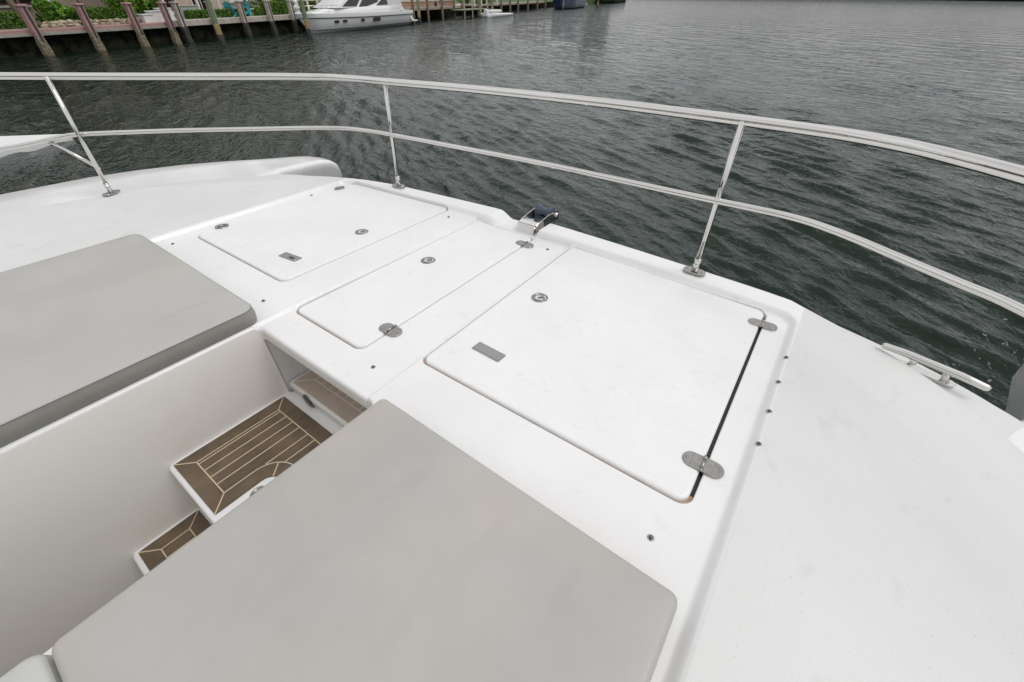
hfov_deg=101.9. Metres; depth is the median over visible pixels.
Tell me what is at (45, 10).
bush
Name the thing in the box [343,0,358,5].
window
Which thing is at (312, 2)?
bush
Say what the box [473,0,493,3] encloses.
bush
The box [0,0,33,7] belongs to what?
window
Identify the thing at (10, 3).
tree
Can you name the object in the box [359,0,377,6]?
window
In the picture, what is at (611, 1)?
bank
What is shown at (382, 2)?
window
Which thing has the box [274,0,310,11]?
hedge
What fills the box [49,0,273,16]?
waterfront house
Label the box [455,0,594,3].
garden ground
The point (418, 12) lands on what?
mooring pile
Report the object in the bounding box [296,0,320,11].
railing
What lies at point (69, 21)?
border rock
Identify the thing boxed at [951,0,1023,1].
shore
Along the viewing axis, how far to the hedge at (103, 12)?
24.50 m
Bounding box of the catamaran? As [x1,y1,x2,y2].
[0,72,1023,681]
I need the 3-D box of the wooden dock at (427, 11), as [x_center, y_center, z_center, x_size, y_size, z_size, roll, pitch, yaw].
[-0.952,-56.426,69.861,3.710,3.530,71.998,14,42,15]
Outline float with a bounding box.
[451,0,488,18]
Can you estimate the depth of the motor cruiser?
36.00 m
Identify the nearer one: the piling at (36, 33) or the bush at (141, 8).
the piling at (36, 33)
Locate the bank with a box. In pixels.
[595,0,625,3]
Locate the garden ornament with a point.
(296, 9)
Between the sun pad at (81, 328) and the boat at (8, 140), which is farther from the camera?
the boat at (8, 140)
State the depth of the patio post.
29.80 m
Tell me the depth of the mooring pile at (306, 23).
29.68 m
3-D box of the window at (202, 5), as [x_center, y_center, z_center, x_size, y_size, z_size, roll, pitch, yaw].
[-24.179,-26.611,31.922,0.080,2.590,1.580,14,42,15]
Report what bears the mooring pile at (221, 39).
in the water
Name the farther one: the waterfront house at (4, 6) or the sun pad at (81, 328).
the waterfront house at (4, 6)
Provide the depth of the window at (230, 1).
34.33 m
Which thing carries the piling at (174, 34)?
in the water
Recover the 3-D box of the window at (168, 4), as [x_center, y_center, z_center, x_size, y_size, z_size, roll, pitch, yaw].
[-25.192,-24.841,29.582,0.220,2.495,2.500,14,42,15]
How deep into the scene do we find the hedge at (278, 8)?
33.67 m
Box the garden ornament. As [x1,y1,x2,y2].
[293,0,299,12]
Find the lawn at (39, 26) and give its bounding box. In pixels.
[0,2,140,29]
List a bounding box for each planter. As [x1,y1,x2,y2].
[136,8,175,22]
[179,5,197,18]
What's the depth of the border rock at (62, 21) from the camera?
22.64 m
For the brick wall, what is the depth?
52.84 m
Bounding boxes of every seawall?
[0,22,174,57]
[172,14,305,41]
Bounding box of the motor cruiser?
[295,0,417,32]
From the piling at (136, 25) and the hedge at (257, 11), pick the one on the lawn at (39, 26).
the hedge at (257, 11)
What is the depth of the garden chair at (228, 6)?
30.16 m
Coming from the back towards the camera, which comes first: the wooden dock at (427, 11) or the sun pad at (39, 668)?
the wooden dock at (427, 11)
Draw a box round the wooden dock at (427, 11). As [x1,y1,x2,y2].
[403,0,553,21]
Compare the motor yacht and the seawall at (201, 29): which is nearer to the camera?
the seawall at (201, 29)
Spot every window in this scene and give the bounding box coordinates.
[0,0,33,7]
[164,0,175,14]
[190,0,206,8]
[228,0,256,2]
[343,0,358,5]
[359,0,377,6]
[377,0,386,4]
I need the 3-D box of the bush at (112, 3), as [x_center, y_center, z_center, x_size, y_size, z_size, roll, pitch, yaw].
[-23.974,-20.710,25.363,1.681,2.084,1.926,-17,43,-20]
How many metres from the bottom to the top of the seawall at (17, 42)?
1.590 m
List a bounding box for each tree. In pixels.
[5,0,26,26]
[76,0,99,23]
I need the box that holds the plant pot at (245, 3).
[242,0,250,6]
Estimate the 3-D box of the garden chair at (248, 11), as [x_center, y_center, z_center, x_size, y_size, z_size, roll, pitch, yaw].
[-20.356,-25.034,31.285,1.034,0.997,0.810,-24,46,-26]
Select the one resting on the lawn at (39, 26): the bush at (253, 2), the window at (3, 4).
the bush at (253, 2)
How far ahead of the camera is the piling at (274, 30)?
32.11 m
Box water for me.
[0,0,1023,410]
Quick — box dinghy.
[479,9,512,17]
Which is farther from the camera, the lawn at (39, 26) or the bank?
the bank
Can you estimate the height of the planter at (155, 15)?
0.738 m
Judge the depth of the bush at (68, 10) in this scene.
23.24 m
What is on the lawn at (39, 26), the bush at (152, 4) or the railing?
the bush at (152, 4)
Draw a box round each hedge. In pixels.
[0,11,25,28]
[71,6,127,23]
[183,8,239,18]
[244,6,264,15]
[259,1,288,14]
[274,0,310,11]
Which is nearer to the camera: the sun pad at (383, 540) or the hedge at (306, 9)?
the sun pad at (383, 540)
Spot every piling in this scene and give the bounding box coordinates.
[12,0,54,55]
[71,0,105,50]
[120,0,149,45]
[156,1,181,43]
[169,2,193,41]
[203,1,224,38]
[234,1,252,35]
[262,0,278,33]
[285,0,299,31]
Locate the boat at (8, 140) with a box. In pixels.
[0,134,72,157]
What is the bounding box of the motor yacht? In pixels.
[553,0,586,8]
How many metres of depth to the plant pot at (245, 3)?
32.09 m
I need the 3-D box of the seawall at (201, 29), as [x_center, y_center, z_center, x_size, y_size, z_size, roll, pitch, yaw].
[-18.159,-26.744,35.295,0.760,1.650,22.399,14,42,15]
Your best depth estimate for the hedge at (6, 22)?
21.32 m
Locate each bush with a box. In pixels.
[29,0,68,21]
[51,0,75,19]
[101,0,136,12]
[132,0,149,16]
[145,0,159,9]
[248,0,272,6]
[309,0,321,9]
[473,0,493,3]
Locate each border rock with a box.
[58,20,66,23]
[65,19,74,23]
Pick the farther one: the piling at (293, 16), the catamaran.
the piling at (293, 16)
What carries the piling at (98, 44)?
in the water
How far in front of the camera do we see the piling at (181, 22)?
26.73 m
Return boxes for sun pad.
[0,234,256,446]
[0,654,61,681]
[52,399,676,681]
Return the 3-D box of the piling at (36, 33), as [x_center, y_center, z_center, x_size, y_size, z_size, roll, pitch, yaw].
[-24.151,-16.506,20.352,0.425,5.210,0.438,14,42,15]
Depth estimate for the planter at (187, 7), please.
29.07 m
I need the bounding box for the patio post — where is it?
[194,0,200,9]
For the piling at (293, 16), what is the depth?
33.82 m
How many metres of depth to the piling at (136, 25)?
24.58 m
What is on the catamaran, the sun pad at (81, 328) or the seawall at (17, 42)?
the sun pad at (81, 328)
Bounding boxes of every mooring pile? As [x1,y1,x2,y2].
[205,0,225,45]
[299,0,312,37]
[416,0,421,23]
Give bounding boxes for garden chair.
[222,1,239,16]
[234,2,251,16]
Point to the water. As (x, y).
(946, 72)
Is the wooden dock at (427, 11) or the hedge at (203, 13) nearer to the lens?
the hedge at (203, 13)
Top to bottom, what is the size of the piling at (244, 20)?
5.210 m
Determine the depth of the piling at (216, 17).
28.47 m
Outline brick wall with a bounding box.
[401,0,452,6]
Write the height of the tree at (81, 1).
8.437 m
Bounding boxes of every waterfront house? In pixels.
[0,0,41,25]
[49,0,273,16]

